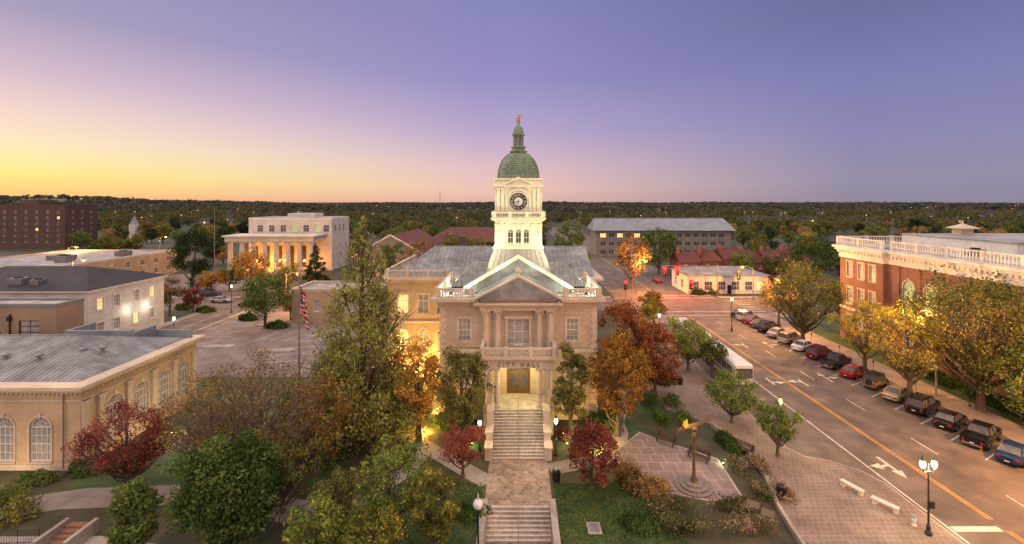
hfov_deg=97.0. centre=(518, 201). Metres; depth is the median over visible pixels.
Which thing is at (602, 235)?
window
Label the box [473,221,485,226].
woodland tree
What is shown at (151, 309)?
window
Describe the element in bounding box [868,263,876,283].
window
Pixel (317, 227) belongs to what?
window
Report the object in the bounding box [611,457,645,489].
shrub
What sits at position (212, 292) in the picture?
parked car
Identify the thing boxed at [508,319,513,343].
window
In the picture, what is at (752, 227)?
woodland tree
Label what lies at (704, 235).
window
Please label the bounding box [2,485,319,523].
garden path
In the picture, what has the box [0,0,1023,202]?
sky
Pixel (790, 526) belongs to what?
bed wall
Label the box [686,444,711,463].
park bench
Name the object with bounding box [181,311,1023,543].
white road markings
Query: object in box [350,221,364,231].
woodland tree
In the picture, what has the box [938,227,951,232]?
woodland tree
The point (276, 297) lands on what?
sidewalk
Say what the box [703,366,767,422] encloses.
broadleaf tree
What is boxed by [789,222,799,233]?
woodland tree
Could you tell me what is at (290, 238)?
white courthouse
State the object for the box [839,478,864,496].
park bench
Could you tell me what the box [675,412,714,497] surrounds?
sundial sculpture
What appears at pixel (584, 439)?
red maple
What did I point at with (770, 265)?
broadleaf tree
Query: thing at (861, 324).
window
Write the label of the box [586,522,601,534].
ground plaque
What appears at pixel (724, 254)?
row house
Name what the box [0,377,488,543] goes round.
garden soil
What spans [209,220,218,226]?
woodland tree
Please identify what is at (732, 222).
woodland tree
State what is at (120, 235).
woodland tree
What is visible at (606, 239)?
long metal roof office
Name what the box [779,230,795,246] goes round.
woodland tree
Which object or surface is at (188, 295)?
red maple
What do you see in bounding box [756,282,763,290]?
window
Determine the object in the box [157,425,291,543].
magnolia tree
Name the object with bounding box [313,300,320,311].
window
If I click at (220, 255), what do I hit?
woodland tree
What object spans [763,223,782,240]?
woodland tree
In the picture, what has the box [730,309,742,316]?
parked car
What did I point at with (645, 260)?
sodium street light
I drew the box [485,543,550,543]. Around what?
walk
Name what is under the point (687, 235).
window
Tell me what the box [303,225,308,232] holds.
window
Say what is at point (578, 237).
broadleaf tree
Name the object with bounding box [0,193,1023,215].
horizon forest
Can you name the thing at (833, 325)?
verge lawn
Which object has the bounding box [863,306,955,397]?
broadleaf tree
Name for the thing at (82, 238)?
woodland tree
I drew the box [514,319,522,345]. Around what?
window
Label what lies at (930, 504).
street lamp
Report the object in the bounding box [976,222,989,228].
woodland tree
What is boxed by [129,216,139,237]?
church steeple
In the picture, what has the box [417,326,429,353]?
window
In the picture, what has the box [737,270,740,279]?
traffic signal
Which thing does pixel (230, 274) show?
broadleaf tree
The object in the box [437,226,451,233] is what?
woodland tree
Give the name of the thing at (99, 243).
woodland tree
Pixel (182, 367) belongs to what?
window
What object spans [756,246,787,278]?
row house
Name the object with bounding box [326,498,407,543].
broadleaf tree
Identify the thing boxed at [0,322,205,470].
brick annex
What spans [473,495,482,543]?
street lamp
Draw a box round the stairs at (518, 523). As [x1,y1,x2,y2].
[476,490,560,543]
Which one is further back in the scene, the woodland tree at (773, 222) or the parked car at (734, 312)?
the woodland tree at (773, 222)
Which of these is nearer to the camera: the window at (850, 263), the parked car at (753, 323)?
the window at (850, 263)
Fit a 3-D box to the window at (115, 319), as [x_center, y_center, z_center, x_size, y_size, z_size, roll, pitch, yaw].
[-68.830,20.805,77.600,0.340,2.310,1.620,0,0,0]
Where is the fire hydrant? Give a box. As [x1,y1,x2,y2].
[911,514,917,526]
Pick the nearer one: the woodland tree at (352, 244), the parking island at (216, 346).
the parking island at (216, 346)
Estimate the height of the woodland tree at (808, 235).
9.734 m
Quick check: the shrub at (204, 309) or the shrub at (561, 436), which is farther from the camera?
the shrub at (204, 309)
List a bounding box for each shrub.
[0,473,43,528]
[17,468,61,488]
[64,454,112,478]
[174,302,195,310]
[195,304,216,312]
[238,312,260,320]
[266,319,291,329]
[294,450,350,471]
[365,448,419,471]
[427,410,477,430]
[455,501,493,524]
[553,425,573,441]
[580,405,628,433]
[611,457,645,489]
[612,507,665,536]
[621,469,675,501]
[634,490,780,538]
[639,392,694,426]
[649,370,676,387]
[689,288,707,294]
[707,288,718,293]
[712,428,744,458]
[725,451,799,507]
[883,352,921,370]
[919,366,964,387]
[958,385,1014,410]
[1001,401,1023,419]
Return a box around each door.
[509,372,517,392]
[518,372,527,392]
[727,285,731,293]
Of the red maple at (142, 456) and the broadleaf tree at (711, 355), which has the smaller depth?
the red maple at (142, 456)
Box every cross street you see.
[164,299,621,309]
[720,299,836,312]
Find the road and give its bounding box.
[548,227,1023,543]
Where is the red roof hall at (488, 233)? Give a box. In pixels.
[433,227,494,245]
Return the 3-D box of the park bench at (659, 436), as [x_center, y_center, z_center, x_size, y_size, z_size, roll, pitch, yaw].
[14.616,23.525,44.957,0.630,0.950,2.100,0,0,-42]
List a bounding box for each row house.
[669,247,702,274]
[695,246,723,265]
[714,244,742,265]
[738,247,765,273]
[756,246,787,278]
[775,244,810,278]
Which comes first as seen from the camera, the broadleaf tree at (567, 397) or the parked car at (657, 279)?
the broadleaf tree at (567, 397)
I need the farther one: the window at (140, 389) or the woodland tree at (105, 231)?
the woodland tree at (105, 231)
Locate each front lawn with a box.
[306,486,482,543]
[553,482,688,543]
[601,413,650,440]
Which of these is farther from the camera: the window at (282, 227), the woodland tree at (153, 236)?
the woodland tree at (153, 236)
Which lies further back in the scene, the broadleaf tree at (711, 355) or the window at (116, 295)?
the window at (116, 295)
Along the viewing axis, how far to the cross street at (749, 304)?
104.67 m
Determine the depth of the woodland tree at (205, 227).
287.39 m
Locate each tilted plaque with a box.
[746,499,759,512]
[761,507,774,521]
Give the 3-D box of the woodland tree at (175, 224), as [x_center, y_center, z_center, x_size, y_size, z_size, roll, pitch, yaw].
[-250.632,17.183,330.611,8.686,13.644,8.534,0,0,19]
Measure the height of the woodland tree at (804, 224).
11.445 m
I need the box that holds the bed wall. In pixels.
[710,422,805,543]
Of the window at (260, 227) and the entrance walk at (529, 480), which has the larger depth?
the window at (260, 227)
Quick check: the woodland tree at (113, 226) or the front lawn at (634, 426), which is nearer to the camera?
the front lawn at (634, 426)
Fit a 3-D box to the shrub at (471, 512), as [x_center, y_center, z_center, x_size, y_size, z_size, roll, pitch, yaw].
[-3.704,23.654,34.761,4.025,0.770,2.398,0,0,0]
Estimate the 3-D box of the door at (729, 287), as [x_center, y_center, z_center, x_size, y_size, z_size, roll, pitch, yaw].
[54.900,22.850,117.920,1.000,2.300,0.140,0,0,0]
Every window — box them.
[0,413,15,463]
[20,321,38,333]
[27,413,52,463]
[96,296,105,311]
[96,320,105,329]
[106,390,124,439]
[112,292,120,307]
[112,315,120,329]
[132,288,140,301]
[132,310,140,324]
[133,378,149,425]
[149,284,155,297]
[149,305,155,318]
[158,367,171,410]
[178,358,189,400]
[257,225,262,232]
[267,246,269,266]
[268,225,274,232]
[279,246,281,266]
[280,225,285,232]
[290,246,293,266]
[291,225,297,232]
[302,246,305,266]
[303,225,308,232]
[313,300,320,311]
[314,225,320,232]
[323,225,328,232]
[348,300,354,311]
[396,293,409,314]
[396,326,409,353]
[416,293,429,314]
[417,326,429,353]
[436,303,439,314]
[436,328,439,353]
[456,316,471,342]
[457,367,471,387]
[508,229,512,242]
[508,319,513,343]
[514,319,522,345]
[516,229,520,242]
[523,229,528,242]
[523,319,528,343]
[564,316,580,342]
[564,360,579,387]
[600,233,605,237]
[609,233,614,237]
[685,233,690,237]
[691,282,698,290]
[693,233,698,237]
[702,233,707,237]
[705,282,712,290]
[710,233,715,237]
[718,282,726,290]
[719,233,724,237]
[732,282,739,290]
[745,282,752,290]
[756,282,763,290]
[846,260,853,277]
[846,285,853,303]
[857,261,864,280]
[857,287,864,304]
[857,318,863,336]
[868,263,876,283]
[868,290,876,310]
[902,278,914,315]
[903,329,913,353]
[923,283,937,316]
[947,287,962,329]
[973,297,991,334]
[1004,301,1023,341]
[1006,363,1021,395]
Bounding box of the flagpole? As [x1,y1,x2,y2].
[298,272,299,439]
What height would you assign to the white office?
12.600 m
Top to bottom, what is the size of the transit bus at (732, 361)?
3.200 m
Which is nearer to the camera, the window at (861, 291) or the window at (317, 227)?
the window at (861, 291)
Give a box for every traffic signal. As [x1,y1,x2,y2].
[624,280,626,289]
[663,266,665,275]
[675,266,678,275]
[689,280,692,288]
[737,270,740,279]
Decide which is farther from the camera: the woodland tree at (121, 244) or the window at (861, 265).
the woodland tree at (121, 244)
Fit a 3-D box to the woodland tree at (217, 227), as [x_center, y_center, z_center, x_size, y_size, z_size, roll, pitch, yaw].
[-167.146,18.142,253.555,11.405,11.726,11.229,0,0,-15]
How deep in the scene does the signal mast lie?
115.19 m
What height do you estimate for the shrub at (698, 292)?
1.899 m
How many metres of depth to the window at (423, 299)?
62.14 m
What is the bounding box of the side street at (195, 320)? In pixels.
[161,310,244,330]
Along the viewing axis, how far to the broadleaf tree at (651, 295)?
85.23 m
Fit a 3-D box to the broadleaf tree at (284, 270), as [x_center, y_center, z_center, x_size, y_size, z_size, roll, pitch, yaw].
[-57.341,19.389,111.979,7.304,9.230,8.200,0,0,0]
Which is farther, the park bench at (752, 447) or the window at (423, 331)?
the window at (423, 331)
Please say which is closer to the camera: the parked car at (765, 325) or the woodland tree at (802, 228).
the parked car at (765, 325)
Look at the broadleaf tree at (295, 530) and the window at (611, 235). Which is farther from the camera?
the window at (611, 235)
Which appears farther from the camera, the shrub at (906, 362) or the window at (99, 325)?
the window at (99, 325)
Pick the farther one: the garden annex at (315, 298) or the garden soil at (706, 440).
the garden annex at (315, 298)
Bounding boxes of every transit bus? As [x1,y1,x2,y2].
[674,317,711,350]
[704,339,752,383]
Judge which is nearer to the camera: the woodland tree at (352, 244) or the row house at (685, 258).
the row house at (685, 258)
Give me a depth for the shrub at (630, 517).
33.29 m
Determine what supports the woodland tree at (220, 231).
on the ground at (334, 275)
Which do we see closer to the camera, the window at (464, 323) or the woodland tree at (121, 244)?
the window at (464, 323)
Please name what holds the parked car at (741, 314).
on the road
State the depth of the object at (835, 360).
65.48 m
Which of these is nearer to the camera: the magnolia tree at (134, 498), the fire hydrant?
the magnolia tree at (134, 498)
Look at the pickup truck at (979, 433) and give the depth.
44.68 m
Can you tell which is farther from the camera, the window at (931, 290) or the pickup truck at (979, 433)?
the window at (931, 290)
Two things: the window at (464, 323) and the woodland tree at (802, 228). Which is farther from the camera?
the woodland tree at (802, 228)
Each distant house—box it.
[198,218,215,225]
[223,215,235,225]
[768,216,780,223]
[779,210,787,216]
[803,217,817,223]
[949,217,964,224]
[982,213,995,216]
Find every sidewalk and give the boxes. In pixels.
[156,312,205,328]
[166,296,610,297]
[192,311,247,333]
[716,296,827,297]
[754,313,1023,443]
[769,312,837,316]
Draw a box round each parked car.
[199,288,221,296]
[209,296,232,302]
[652,277,661,282]
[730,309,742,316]
[735,309,756,319]
[742,315,762,323]
[749,318,764,326]
[756,320,780,331]
[766,327,784,336]
[777,330,800,344]
[791,339,814,351]
[805,343,832,358]
[839,363,869,379]
[862,370,889,390]
[881,384,913,403]
[904,392,940,416]
[932,408,967,431]
[994,439,1023,467]
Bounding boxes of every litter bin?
[552,467,560,482]
[677,376,682,384]
[776,483,786,499]
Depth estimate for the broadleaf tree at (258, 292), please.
84.50 m
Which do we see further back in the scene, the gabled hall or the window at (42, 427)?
the gabled hall
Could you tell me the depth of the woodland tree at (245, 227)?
277.21 m
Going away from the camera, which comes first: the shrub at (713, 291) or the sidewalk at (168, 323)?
the sidewalk at (168, 323)
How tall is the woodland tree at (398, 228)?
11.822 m
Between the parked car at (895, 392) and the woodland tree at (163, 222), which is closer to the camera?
the parked car at (895, 392)
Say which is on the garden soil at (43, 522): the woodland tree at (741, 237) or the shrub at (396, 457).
the shrub at (396, 457)
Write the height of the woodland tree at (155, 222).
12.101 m
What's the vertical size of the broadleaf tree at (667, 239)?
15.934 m
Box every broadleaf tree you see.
[146,340,345,480]
[149,370,255,475]
[164,276,185,315]
[196,269,229,287]
[215,268,241,290]
[227,247,273,285]
[235,269,294,328]
[253,421,330,513]
[271,372,363,475]
[273,261,302,293]
[279,489,349,543]
[280,293,291,319]
[308,466,369,521]
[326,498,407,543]
[346,434,433,543]
[378,241,403,273]
[388,334,447,441]
[403,234,441,257]
[403,460,462,543]
[430,345,495,438]
[440,231,491,245]
[550,339,591,442]
[551,219,591,258]
[587,326,655,436]
[612,231,652,289]
[636,289,667,326]
[637,227,681,273]
[638,299,662,325]
[663,315,714,370]
[695,337,728,377]
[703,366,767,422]
[727,252,756,269]
[752,397,806,456]
[756,256,852,339]
[758,275,798,324]
[762,253,794,275]
[784,227,839,286]
[814,278,842,332]
[826,300,900,372]
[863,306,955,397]
[885,263,1023,412]
[972,343,1023,417]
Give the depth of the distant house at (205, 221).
378.23 m
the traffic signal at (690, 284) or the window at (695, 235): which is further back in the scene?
the window at (695, 235)
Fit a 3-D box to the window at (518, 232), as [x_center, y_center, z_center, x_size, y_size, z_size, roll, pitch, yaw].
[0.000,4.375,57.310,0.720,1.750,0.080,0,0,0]
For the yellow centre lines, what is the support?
on the road
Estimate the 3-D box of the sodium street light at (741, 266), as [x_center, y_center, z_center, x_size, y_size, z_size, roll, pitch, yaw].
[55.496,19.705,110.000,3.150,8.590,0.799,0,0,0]
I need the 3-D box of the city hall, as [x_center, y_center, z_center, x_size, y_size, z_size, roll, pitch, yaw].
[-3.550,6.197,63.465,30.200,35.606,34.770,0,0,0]
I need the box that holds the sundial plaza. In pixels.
[614,433,737,498]
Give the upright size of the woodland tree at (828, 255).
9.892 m
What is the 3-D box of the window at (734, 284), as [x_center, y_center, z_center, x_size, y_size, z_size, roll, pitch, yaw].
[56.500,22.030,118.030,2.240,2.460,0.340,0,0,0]
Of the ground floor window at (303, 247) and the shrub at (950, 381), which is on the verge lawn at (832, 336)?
the shrub at (950, 381)
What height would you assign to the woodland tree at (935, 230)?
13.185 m
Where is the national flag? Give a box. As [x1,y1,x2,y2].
[300,286,308,329]
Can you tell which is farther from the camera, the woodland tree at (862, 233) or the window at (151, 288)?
the woodland tree at (862, 233)
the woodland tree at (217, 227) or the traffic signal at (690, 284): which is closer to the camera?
the traffic signal at (690, 284)
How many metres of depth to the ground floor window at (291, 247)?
157.79 m
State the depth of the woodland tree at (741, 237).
231.42 m
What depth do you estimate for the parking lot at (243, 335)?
76.64 m
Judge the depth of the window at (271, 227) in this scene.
158.17 m
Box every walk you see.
[485,460,551,504]
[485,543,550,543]
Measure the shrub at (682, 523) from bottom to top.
1.264 m
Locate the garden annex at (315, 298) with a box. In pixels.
[291,281,387,321]
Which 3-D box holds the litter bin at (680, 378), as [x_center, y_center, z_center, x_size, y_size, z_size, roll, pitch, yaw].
[21.140,23.415,59.302,0.721,1.070,0.721,0,0,45]
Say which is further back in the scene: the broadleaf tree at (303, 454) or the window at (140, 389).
the window at (140, 389)
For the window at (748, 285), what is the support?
in the white shop
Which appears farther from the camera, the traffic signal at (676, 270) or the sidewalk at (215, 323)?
the traffic signal at (676, 270)
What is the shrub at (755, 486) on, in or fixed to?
on the garden soil at (706, 440)
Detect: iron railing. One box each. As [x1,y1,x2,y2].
[0,529,39,543]
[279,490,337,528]
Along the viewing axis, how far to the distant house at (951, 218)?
396.08 m
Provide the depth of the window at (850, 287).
78.74 m
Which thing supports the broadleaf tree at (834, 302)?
on the ground at (334, 275)
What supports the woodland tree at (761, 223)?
on the ground at (334, 275)
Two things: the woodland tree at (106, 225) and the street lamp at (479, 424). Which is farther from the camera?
the woodland tree at (106, 225)
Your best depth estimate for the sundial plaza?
41.44 m
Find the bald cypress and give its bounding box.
[290,209,428,467]
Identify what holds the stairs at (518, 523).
on the ground at (334, 275)
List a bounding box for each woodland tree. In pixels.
[68,230,91,248]
[86,239,115,249]
[97,232,119,245]
[99,244,119,249]
[101,223,109,228]
[101,227,119,240]
[109,223,124,231]
[111,238,130,249]
[113,227,129,239]
[122,225,128,236]
[124,236,145,249]
[131,233,147,243]
[137,221,156,231]
[138,228,152,242]
[139,218,158,227]
[144,227,157,242]
[153,223,174,242]
[157,220,171,231]
[168,216,182,229]
[169,228,184,241]
[195,225,212,232]
[200,237,224,264]
[207,224,228,238]
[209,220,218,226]
[212,245,235,264]
[216,221,235,245]
[234,219,248,233]
[349,232,370,242]
[349,239,361,252]
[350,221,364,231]
[369,222,383,237]
[380,230,389,237]
[390,226,406,234]
[408,221,424,229]
[425,224,438,235]
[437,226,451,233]
[449,220,465,226]
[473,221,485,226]
[542,232,548,245]
[726,219,737,229]
[734,226,754,247]
[743,223,758,235]
[745,238,767,249]
[748,239,766,249]
[750,231,768,243]
[753,219,764,230]
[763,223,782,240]
[763,226,776,244]
[766,219,780,228]
[768,240,780,249]
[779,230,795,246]
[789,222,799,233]
[796,226,809,233]
[799,221,812,230]
[799,230,817,250]
[802,233,820,246]
[809,221,827,236]
[816,242,838,270]
[828,253,839,273]
[848,230,872,242]
[854,222,864,232]
[864,223,887,235]
[875,234,888,242]
[879,222,892,227]
[892,231,904,240]
[897,227,909,232]
[906,218,919,232]
[908,218,930,231]
[910,225,930,232]
[921,225,942,232]
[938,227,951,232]
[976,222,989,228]
[990,229,1008,232]
[997,223,1021,232]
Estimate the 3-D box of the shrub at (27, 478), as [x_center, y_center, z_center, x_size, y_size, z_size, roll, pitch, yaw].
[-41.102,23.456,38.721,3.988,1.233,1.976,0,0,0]
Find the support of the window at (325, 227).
in the white courthouse
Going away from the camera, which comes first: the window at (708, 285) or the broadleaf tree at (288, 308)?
the broadleaf tree at (288, 308)
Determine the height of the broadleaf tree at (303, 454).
6.912 m
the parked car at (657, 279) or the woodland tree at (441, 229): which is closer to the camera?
the parked car at (657, 279)
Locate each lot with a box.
[164,274,301,295]
[192,311,358,376]
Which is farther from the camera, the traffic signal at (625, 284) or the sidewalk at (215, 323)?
the traffic signal at (625, 284)
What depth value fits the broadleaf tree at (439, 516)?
30.46 m
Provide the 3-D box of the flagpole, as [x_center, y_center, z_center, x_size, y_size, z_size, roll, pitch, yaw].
[-21.275,15.400,44.000,0.203,17.200,0.203,0,0,22]
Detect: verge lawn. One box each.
[780,317,1023,426]
[811,317,838,329]
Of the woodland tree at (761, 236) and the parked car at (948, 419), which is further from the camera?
the woodland tree at (761, 236)
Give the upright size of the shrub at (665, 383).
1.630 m
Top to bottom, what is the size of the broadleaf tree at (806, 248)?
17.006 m
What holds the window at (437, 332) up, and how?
in the city hall
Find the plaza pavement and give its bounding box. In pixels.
[633,313,961,543]
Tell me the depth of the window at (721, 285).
118.18 m
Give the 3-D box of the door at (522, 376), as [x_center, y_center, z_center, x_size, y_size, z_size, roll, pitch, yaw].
[0.545,20.000,50.120,1.070,2.400,0.140,0,0,0]
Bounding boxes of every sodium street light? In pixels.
[635,259,646,293]
[740,265,753,300]
[917,308,937,394]
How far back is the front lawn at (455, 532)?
33.37 m
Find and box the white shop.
[670,266,770,293]
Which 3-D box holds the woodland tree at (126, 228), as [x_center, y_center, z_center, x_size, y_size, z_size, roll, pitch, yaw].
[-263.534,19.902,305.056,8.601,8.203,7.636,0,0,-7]
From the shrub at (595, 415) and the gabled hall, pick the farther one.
the gabled hall
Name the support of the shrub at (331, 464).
on the garden soil at (43, 522)
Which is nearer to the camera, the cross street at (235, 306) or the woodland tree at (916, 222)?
the cross street at (235, 306)
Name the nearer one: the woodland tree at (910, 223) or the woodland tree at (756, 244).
the woodland tree at (756, 244)
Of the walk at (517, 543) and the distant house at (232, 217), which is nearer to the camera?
the walk at (517, 543)
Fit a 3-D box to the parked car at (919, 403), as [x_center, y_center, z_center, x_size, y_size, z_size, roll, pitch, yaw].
[46.393,23.047,51.996,4.955,1.964,2.120,0,0,-29]
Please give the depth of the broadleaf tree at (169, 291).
94.91 m
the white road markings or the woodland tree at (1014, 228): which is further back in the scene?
the woodland tree at (1014, 228)
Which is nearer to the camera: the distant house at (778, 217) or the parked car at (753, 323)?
the parked car at (753, 323)
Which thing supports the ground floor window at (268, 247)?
in the white courthouse
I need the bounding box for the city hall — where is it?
[381,114,605,435]
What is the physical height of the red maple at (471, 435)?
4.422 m
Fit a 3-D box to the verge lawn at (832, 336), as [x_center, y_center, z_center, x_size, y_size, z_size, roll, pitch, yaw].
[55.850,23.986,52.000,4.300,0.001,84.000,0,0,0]
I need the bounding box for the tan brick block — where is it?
[0,298,84,333]
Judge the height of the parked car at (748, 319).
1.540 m
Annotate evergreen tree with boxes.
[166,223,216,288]
[300,243,331,284]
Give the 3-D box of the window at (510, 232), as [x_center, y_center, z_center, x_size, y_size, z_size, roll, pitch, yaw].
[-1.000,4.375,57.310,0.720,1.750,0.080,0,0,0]
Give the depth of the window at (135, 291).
81.64 m
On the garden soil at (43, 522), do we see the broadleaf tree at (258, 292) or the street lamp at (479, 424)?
the street lamp at (479, 424)
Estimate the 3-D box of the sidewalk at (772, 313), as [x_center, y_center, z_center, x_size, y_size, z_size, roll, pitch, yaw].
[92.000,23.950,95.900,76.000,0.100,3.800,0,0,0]
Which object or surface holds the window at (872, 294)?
in the brick city building
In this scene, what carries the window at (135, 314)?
in the white office
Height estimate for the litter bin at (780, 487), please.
1.070 m
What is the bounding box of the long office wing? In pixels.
[0,250,176,273]
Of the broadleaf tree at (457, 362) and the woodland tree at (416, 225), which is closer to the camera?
the broadleaf tree at (457, 362)
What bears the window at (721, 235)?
in the long metal roof office at (606, 239)
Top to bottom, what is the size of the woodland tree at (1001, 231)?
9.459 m
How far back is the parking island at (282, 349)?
72.71 m
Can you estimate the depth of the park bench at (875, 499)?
35.20 m
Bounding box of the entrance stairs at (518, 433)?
[484,400,552,460]
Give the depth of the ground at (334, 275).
213.75 m
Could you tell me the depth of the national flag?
43.98 m
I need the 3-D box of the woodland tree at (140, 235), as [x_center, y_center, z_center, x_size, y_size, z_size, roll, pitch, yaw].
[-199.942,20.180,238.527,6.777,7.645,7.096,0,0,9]
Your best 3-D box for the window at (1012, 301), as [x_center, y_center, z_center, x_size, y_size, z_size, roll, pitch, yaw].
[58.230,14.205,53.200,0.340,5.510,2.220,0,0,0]
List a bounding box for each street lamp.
[230,283,232,312]
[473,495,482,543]
[478,417,481,455]
[554,416,557,455]
[730,296,732,330]
[919,456,937,536]
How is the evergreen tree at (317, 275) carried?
on the ground at (334, 275)
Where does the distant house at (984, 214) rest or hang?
on the ground at (334, 275)
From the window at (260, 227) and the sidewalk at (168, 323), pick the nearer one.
the sidewalk at (168, 323)
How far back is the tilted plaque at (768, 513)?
33.73 m
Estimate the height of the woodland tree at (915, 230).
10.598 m
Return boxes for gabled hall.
[351,228,444,280]
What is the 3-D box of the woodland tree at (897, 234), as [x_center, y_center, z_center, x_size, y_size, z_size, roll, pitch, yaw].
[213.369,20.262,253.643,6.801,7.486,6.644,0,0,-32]
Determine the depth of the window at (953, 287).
60.09 m
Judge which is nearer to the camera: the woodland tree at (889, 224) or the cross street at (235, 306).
the cross street at (235, 306)
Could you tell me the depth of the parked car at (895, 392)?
54.46 m
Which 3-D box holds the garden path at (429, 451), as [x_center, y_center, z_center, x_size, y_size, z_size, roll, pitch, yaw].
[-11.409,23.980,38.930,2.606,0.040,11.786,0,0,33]
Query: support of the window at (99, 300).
in the white office
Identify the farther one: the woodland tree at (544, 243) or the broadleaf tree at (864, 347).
the woodland tree at (544, 243)
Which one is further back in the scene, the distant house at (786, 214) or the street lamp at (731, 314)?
the distant house at (786, 214)
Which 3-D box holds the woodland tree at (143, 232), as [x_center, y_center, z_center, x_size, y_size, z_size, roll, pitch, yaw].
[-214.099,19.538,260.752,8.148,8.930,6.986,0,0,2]
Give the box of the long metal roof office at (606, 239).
[587,218,735,256]
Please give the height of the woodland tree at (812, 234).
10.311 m
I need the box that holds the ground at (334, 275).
[0,198,1023,392]
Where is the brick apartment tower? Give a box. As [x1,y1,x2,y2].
[0,200,97,247]
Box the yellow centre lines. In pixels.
[583,245,1023,542]
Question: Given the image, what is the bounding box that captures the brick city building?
[832,220,1023,406]
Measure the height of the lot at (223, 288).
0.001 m
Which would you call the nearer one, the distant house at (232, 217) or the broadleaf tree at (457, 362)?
the broadleaf tree at (457, 362)
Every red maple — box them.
[60,399,179,484]
[181,283,206,312]
[437,423,485,477]
[563,418,624,488]
[597,297,655,389]
[631,321,684,396]
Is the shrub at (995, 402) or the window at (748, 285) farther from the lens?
the window at (748, 285)
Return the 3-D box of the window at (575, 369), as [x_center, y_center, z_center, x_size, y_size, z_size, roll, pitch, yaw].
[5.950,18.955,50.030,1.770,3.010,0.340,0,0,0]
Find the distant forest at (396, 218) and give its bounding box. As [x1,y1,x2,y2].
[98,206,1023,234]
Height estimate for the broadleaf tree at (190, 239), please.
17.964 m
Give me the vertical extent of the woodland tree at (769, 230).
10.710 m
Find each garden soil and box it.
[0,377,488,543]
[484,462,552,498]
[548,377,797,543]
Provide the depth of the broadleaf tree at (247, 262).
117.23 m
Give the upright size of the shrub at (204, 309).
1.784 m
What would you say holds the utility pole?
on the lot at (223, 288)
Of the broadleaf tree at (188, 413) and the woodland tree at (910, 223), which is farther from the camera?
the woodland tree at (910, 223)
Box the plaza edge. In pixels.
[613,432,742,501]
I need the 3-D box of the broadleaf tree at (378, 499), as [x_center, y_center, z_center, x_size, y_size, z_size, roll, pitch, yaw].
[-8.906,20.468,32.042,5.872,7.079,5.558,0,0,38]
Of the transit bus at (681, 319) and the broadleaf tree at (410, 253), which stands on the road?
the transit bus at (681, 319)
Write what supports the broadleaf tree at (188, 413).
on the side lawn at (153, 475)
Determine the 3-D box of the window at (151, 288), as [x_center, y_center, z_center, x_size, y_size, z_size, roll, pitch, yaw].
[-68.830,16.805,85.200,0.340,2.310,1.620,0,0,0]
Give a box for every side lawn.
[66,420,355,487]
[167,378,335,418]
[621,389,673,423]
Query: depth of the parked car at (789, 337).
76.46 m
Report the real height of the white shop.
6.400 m
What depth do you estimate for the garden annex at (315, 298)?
90.00 m
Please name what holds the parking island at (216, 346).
on the parking lot at (243, 335)
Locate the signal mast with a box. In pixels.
[702,265,717,295]
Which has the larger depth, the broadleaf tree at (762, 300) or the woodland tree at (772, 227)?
the woodland tree at (772, 227)
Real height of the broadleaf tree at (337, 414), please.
8.374 m
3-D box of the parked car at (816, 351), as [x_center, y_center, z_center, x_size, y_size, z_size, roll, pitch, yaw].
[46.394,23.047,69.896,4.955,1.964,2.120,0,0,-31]
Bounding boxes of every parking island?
[197,344,234,347]
[257,348,294,351]
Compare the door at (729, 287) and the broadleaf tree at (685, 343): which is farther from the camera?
the door at (729, 287)
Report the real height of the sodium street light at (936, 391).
10.690 m
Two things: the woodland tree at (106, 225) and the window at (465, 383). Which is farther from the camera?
the woodland tree at (106, 225)
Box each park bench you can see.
[655,429,676,447]
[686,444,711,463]
[732,437,754,453]
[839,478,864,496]
[870,495,899,514]
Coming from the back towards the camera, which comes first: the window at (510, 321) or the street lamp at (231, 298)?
the street lamp at (231, 298)
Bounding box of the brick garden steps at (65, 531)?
[31,518,98,543]
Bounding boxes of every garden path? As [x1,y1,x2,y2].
[0,536,152,543]
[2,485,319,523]
[326,448,433,517]
[380,426,494,486]
[547,452,614,473]
[609,384,650,453]
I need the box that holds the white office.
[0,266,167,329]
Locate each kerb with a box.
[665,315,964,543]
[805,339,1019,442]
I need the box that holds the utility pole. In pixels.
[214,208,214,272]
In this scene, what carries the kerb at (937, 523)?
on the road
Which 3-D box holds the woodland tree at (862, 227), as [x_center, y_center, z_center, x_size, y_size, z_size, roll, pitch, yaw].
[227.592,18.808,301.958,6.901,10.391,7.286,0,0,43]
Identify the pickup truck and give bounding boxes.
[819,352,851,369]
[959,419,1001,450]
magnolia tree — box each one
[102,475,165,543]
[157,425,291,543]
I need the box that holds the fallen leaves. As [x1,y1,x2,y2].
[304,474,688,543]
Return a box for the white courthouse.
[221,213,348,274]

